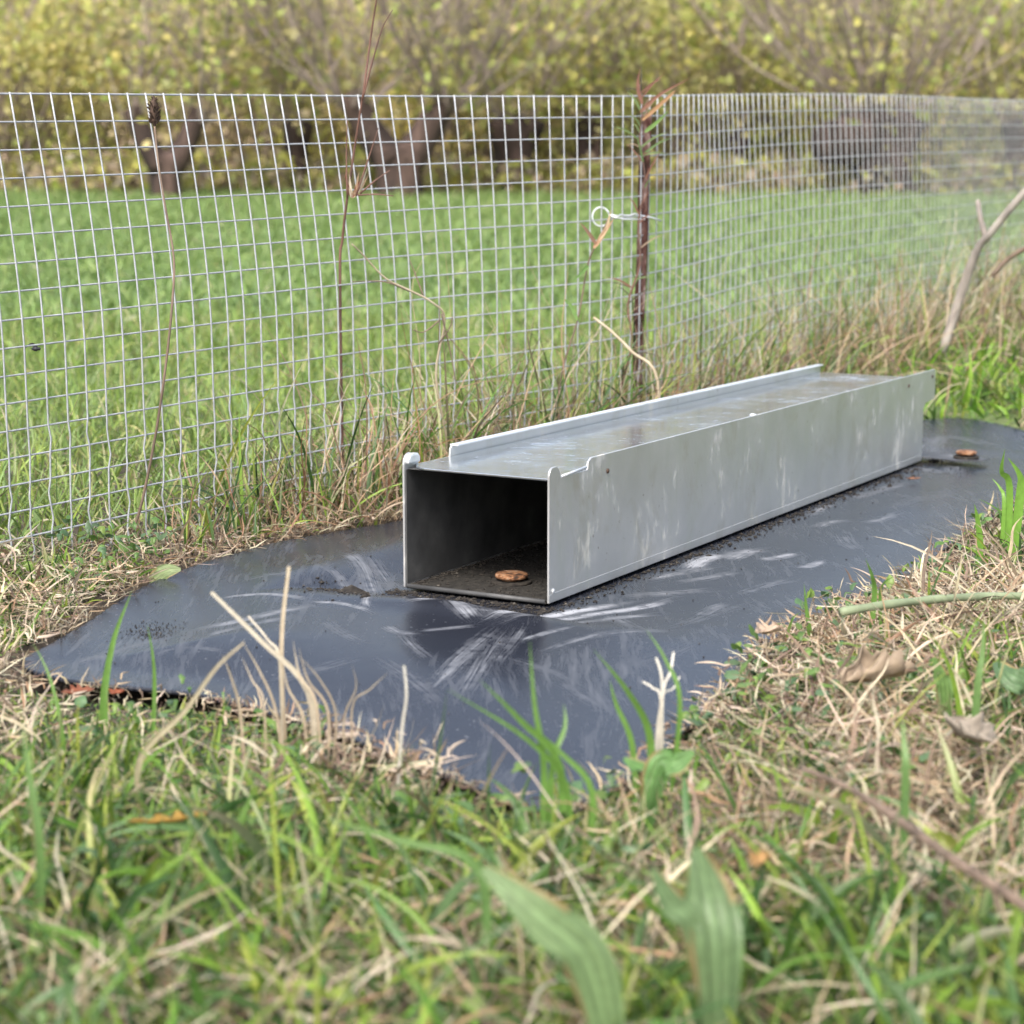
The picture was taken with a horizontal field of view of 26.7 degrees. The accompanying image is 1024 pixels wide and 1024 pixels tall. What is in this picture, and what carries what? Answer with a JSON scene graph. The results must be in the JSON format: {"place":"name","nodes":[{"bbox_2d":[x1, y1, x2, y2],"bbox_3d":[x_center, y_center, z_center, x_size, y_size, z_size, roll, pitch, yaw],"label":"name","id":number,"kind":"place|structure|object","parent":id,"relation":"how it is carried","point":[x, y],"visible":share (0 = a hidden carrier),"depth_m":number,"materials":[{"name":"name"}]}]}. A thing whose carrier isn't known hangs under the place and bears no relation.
{"place":"outdoors","nodes":[
{"label":"outdoors","id":0,"kind":"place"},
{"bbox_2d":[0,50,1023,1023],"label":"ground","id":1,"kind":"structure","parent":0,"point":[136,698],"depth_m":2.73,"materials":[{"name":"green plant"}]},
{"bbox_2d":[22,720,44,936],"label":"grass plant","id":2,"kind":"object","parent":1,"relation":"on","point":[39,856],"depth_m":1.10,"materials":[{"name":"green plant"}]},
{"bbox_2d":[61,683,94,694],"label":"fallen leaf","id":3,"kind":"object","parent":1,"relation":"on","point":[87,688],"visible":0.84,"depth_m":1.54,"materials":[{"name":"orange plant"}]},
{"bbox_2d":[0,0,190,181],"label":"bush","id":4,"kind":"object","parent":1,"relation":"on","point":[46,45],"visible":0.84,"depth_m":11.43,"materials":[{"name":"yellow plant"}]},
{"bbox_2d":[100,591,131,733],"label":"grass plant","id":5,"kind":"object","parent":1,"relation":"on","point":[104,692],"depth_m":1.48,"materials":[{"name":"green plant"}]},
{"bbox_2d":[108,688,124,693],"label":"fallen leaf","id":6,"kind":"object","parent":1,"relation":"on","point":[116,691],"visible":1,"depth_m":1.54,"materials":[{"name":"orange plant"}]},
{"bbox_2d":[1,0,283,172],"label":"bush","id":7,"kind":"object","parent":1,"relation":"on","point":[103,132],"visible":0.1,"depth_m":11.83,"materials":[{"name":"green plant"}]},
{"bbox_2d":[147,625,155,737],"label":"grass plant","id":8,"kind":"object","parent":1,"relation":"on","point":[153,692],"depth_m":1.46,"materials":[{"name":"green plant"}]},
{"bbox_2d":[131,95,174,533],"bbox_3d":[-0.342,-0.187,2.078,0.038,0.420,0.057,6,12,28],"label":"plantain stalk","id":9,"kind":"object","parent":1,"relation":"on","point":[154,113],"visible":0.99,"depth_m":2.07,"materials":[{"name":"brown plant"}]},
{"bbox_2d":[149,564,180,582],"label":"broadleaf plant","id":10,"kind":"object","parent":1,"relation":"on","point":[172,570],"visible":0.88,"depth_m":1.95,"materials":[{"name":"green plant"}]},
{"bbox_2d":[63,0,299,198],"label":"pollard tree","id":11,"kind":"object","parent":1,"relation":"on","point":[143,134],"visible":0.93,"depth_m":9.90,"materials":[{"name":"yellow plant"}]},
{"bbox_2d":[134,642,243,811],"bbox_3d":[-0.193,0.133,1.293,0.072,0.119,0.004,2,11,12],"label":"dry stalk","id":12,"kind":"object","parent":1,"relation":"on","point":[147,747],"visible":0.9,"depth_m":1.29,"materials":[{"name":"beige plant"}]},
{"bbox_2d":[30,0,419,180],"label":"bush","id":13,"kind":"object","parent":1,"relation":"on","point":[212,128],"visible":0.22,"depth_m":11.38,"materials":[{"name":"green plant"}]},
{"bbox_2d":[210,591,316,766],"bbox_3d":[-0.159,0.109,1.395,0.066,0.126,0.027,0,11,0],"label":"dry stalk","id":14,"kind":"object","parent":1,"relation":"on","point":[272,651],"visible":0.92,"depth_m":1.39,"materials":[{"name":"beige plant"}]},
{"bbox_2d":[279,566,290,762],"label":"dry stalk","id":15,"kind":"object","parent":1,"relation":"on","point":[281,642],"visible":0.72,"depth_m":1.41,"materials":[{"name":"beige plant"}]},
{"bbox_2d":[196,0,379,189],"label":"pollard tree","id":16,"kind":"object","parent":1,"relation":"on","point":[275,71],"visible":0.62,"depth_m":10.54,"materials":[{"name":"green plant"}]},
{"bbox_2d":[223,641,382,780],"bbox_3d":[-0.131,0.127,1.383,0.105,0.095,0.030,0,11,0],"label":"dry tuft","id":17,"kind":"object","parent":1,"relation":"on","point":[301,713],"visible":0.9,"depth_m":1.38,"materials":[{"name":"beige plant"}]},
{"bbox_2d":[191,0,483,175],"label":"bush","id":18,"kind":"object","parent":1,"relation":"on","point":[329,136],"visible":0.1,"depth_m":11.89,"materials":[{"name":"green plant"}]},
{"bbox_2d":[339,0,393,486],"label":"dead weed","id":19,"kind":"object","parent":1,"relation":"on","point":[357,189],"visible":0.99,"depth_m":2.29,"materials":[{"name":"brown plant"}]},
{"bbox_2d":[172,0,604,196],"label":"pollard tree","id":20,"kind":"object","parent":1,"relation":"on","point":[431,108],"visible":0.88,"depth_m":10.06,"materials":[{"name":"yellow plant"}]},
{"bbox_2d":[396,665,407,805],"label":"dry stalk","id":21,"kind":"object","parent":1,"relation":"on","point":[402,724],"visible":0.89,"depth_m":1.32,"materials":[{"name":"beige plant"}]},
{"bbox_2d":[352,244,455,452],"bbox_3d":[-0.121,-0.149,2.381,0.119,0.297,0.040,-3,11,-17],"label":"dead weed","id":22,"kind":"object","parent":1,"relation":"on","point":[443,335],"visible":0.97,"depth_m":2.38,"materials":[{"name":"plant"}]},
{"bbox_2d":[317,816,491,1000],"bbox_3d":[-0.051,0.192,1.034,0.083,0.100,0.005,0,11,0],"label":"grass plant","id":23,"kind":"object","parent":1,"relation":"on","point":[471,861],"depth_m":1.03,"materials":[{"name":"green plant"}]},
{"bbox_2d":[276,0,610,181],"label":"bush","id":24,"kind":"object","parent":1,"relation":"on","point":[451,133],"visible":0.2,"depth_m":11.44,"materials":[{"name":"green plant"}]},
{"bbox_2d":[0,139,1022,195],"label":"leaf litter","id":25,"kind":"object","parent":1,"relation":"on","point":[72,164],"visible":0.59,"depth_m":10.61,"materials":[{"name":"beige plant"}]},
{"bbox_2d":[809,112,876,165],"bbox_3d":[1.614,-1.810,10.450,0.256,0.271,0.332,10,15,43],"label":"log","id":26,"kind":"object","parent":25,"relation":"on","point":[832,144],"visible":0.71,"depth_m":10.36,"materials":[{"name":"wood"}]},
{"bbox_2d":[0,226,1023,1023],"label":"verge grass","id":27,"kind":"structure","parent":1,"relation":"on","point":[952,966],"depth_m":1.16,"materials":[{"name":"green plant"}]},
{"bbox_2d":[126,810,207,823],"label":"dead leaf","id":28,"kind":"object","parent":27,"relation":"on","point":[177,816],"visible":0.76,"depth_m":1.19,"materials":[{"name":"orange plant"}]},
{"bbox_2d":[748,849,770,866],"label":"dead leaf","id":29,"kind":"object","parent":27,"relation":"on","point":[760,858],"visible":1,"depth_m":1.09,"materials":[{"name":"orange plant"}]},
{"bbox_2d":[798,766,1023,912],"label":"dry stalk","id":30,"kind":"object","parent":27,"relation":"on","point":[969,870],"visible":0.99,"depth_m":1.05,"materials":[{"name":"brown plant"}]},
{"bbox_2d":[0,183,1023,1023],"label":"dry grass","id":31,"kind":"structure","parent":1,"relation":"on","point":[916,645],"depth_m":1.44,"materials":[{"name":"beige plant"}]},
{"bbox_2d":[838,644,917,682],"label":"dead leaf","id":32,"kind":"object","parent":31,"relation":"on","point":[897,665],"visible":0.94,"depth_m":1.48,"materials":[{"name":"beige plant"}]},
{"bbox_2d":[944,711,996,743],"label":"dead leaf","id":33,"kind":"object","parent":31,"relation":"on","point":[977,728],"visible":1,"depth_m":1.34,"materials":[{"name":"beige plant"}]},
{"bbox_2d":[0,92,1023,565],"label":"wire fence","id":34,"kind":"object","parent":1,"relation":"on","point":[644,266],"visible":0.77,"depth_m":2.53,"materials":[{"name":"metal"}]},
{"bbox_2d":[25,343,40,350],"bbox_3d":[-0.442,-0.152,1.992,0.014,0.008,0.008,0,11,0],"label":"insect","id":35,"kind":"object","parent":34,"relation":"on","point":[35,348],"visible":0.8,"depth_m":1.99,"materials":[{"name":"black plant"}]},
{"bbox_2d":[0,0,1023,152],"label":"undergrowth","id":36,"kind":"object","parent":1,"relation":"on","point":[397,88],"visible":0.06,"depth_m":13.19,"materials":[{"name":"green plant"}]},
{"bbox_2d":[0,495,1023,1023],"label":"ground cover","id":37,"kind":"object","parent":1,"relation":"on","point":[466,905],"visible":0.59,"depth_m":1.29,"materials":[{"name":"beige plant"}]},
{"bbox_2d":[755,619,783,634],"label":"dead leaf","id":38,"kind":"object","parent":37,"relation":"on","point":[765,628],"visible":0.94,"depth_m":1.64,"materials":[{"name":"beige plant"}]},
{"bbox_2d":[21,418,1023,813],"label":"rubber mat","id":39,"kind":"object","parent":1,"relation":"on","point":[705,598],"visible":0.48,"depth_m":1.74,"materials":[{"name":"black rubber"}]},
{"bbox_2d":[106,459,993,713],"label":"dirt","id":40,"kind":"structure","parent":39,"relation":"on","point":[352,589],"depth_m":1.96,"materials":[{"name":"soil"}]},
{"bbox_2d":[402,364,988,603],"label":"metal tunnel","id":41,"kind":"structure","parent":39,"relation":"on","point":[596,498],"depth_m":2.10,"materials":[{"name":"metal"}]},
{"bbox_2d":[449,648,596,861],"bbox_3d":[0.004,0.139,1.217,0.086,0.134,0.023,-3,11,-14],"label":"grass tuft","id":42,"kind":"object","parent":1,"relation":"on","point":[555,763],"visible":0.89,"depth_m":1.22,"materials":[{"name":"green plant"}]},
{"bbox_2d":[407,0,655,192],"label":"pollard tree","id":43,"kind":"object","parent":1,"relation":"on","point":[512,132],"visible":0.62,"depth_m":10.67,"materials":[{"name":"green plant"}]},
{"bbox_2d":[480,864,624,1023],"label":"broadleaf plant","id":44,"kind":"object","parent":1,"relation":"on","point":[573,942],"visible":1,"depth_m":0.91,"materials":[{"name":"green plant"}]},
{"bbox_2d":[465,0,689,183],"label":"pollard tree","id":45,"kind":"object","parent":1,"relation":"on","point":[595,123],"visible":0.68,"depth_m":10.88,"materials":[{"name":"green plant"}]},
{"bbox_2d":[558,211,612,417],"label":"dead weed","id":46,"kind":"object","parent":1,"relation":"on","point":[600,238],"visible":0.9,"depth_m":2.61,"materials":[{"name":"brown plant"}]},
{"bbox_2d":[445,0,737,177],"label":"bush","id":47,"kind":"object","parent":1,"relation":"on","point":[556,109],"visible":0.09,"depth_m":11.88,"materials":[{"name":"green plant"}]},
{"bbox_2d":[593,317,660,398],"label":"dry reed","id":48,"kind":"object","parent":1,"relation":"on","point":[631,351],"visible":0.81,"depth_m":2.57,"materials":[{"name":"plant"}]},
{"bbox_2d":[594,631,681,799],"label":"grass tuft","id":49,"kind":"object","parent":1,"relation":"on","point":[646,726],"visible":0.79,"depth_m":1.32,"materials":[{"name":"green plant"}]},
{"bbox_2d":[605,66,689,406],"bbox_3d":[0.166,-0.304,2.706,0.108,0.503,0.051,0,11,0],"label":"climbing weed","id":50,"kind":"object","parent":1,"relation":"on","point":[647,104],"visible":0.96,"depth_m":2.69,"materials":[{"name":"brown plant"}]},
{"bbox_2d":[623,749,694,843],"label":"broadleaf plant","id":51,"kind":"object","parent":1,"relation":"on","point":[672,763],"visible":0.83,"depth_m":1.23,"materials":[{"name":"green plant"}]},
{"bbox_2d":[643,652,680,750],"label":"forked stalk","id":52,"kind":"object","parent":1,"relation":"on","point":[660,729],"visible":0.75,"depth_m":1.35,"materials":[{"name":"beige plant"}]},
{"bbox_2d":[512,0,832,183],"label":"bush","id":53,"kind":"object","parent":1,"relation":"on","point":[658,73],"visible":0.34,"depth_m":11.41,"materials":[{"name":"green plant"}]},
{"bbox_2d":[650,847,742,1023],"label":"broadleaf plant","id":54,"kind":"object","parent":1,"relation":"on","point":[703,913],"visible":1,"depth_m":0.95,"materials":[{"name":"green plant"}]},
{"bbox_2d":[633,0,861,185],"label":"pollard tree","id":55,"kind":"object","parent":1,"relation":"on","point":[730,78],"visible":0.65,"depth_m":11.28,"materials":[{"name":"green plant"}]},
{"bbox_2d":[618,0,974,167],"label":"bush","id":56,"kind":"object","parent":1,"relation":"on","point":[785,118],"visible":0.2,"depth_m":11.89,"materials":[{"name":"green plant"}]},
{"bbox_2d":[654,0,1023,195],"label":"pollard tree","id":57,"kind":"object","parent":1,"relation":"on","point":[823,67],"visible":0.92,"depth_m":10.38,"materials":[{"name":"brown plant"}]},
{"bbox_2d":[786,560,893,652],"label":"grass tuft","id":58,"kind":"object","parent":1,"relation":"on","point":[873,599],"visible":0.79,"depth_m":1.71,"materials":[{"name":"green plant"}]},
{"bbox_2d":[736,0,1023,185],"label":"bush","id":59,"kind":"object","parent":1,"relation":"on","point":[936,86],"visible":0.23,"depth_m":11.39,"materials":[{"name":"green plant"}]},
{"bbox_2d":[898,716,909,869],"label":"grass plant","id":60,"kind":"object","parent":1,"relation":"on","point":[905,775],"depth_m":1.17,"materials":[{"name":"green plant"}]},
{"bbox_2d":[819,0,1023,163],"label":"bush","id":61,"kind":"object","parent":1,"relation":"on","point":[1007,25],"visible":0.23,"depth_m":11.82,"materials":[{"name":"green plant"}]},
{"bbox_2d":[838,592,1023,615],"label":"twig","id":62,"kind":"object","parent":1,"relation":"on","point":[888,604],"visible":0.95,"depth_m":1.70,"materials":[{"name":"plant"}]},
{"bbox_2d":[933,657,952,729],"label":"broadleaf plant","id":63,"kind":"object","parent":1,"relation":"on","point":[943,683],"visible":0.77,"depth_m":1.45,"materials":[{"name":"green plant"}]},
{"bbox_2d":[909,0,1023,190],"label":"pollard tree","id":64,"kind":"object","parent":1,"relation":"on","point":[1011,76],"visible":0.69,"depth_m":10.78,"materials":[{"name":"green plant"}]},
{"bbox_2d":[969,620,984,774],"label":"grass plant","id":65,"kind":"object","parent":1,"relation":"on","point":[977,693],"depth_m":1.38,"materials":[{"name":"green plant"}]},
{"bbox_2d":[938,188,1023,352],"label":"broken branch","id":66,"kind":"object","parent":1,"relation":"on","point":[969,269],"visible":1,"depth_m":3.50,"materials":[{"name":"brown wood"}]},
{"bbox_2d":[974,450,1023,572],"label":"grass tuft","id":67,"kind":"object","parent":1,"relation":"on","point":[1009,518],"visible":0.79,"depth_m":2.04,"materials":[{"name":"green plant"}]},
{"bbox_2d":[993,661,1023,709],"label":"broadleaf plant","id":68,"kind":"object","parent":1,"relation":"on","point":[1012,677],"visible":0.95,"depth_m":1.47,"materials":[{"name":"green plant"}]}
]}

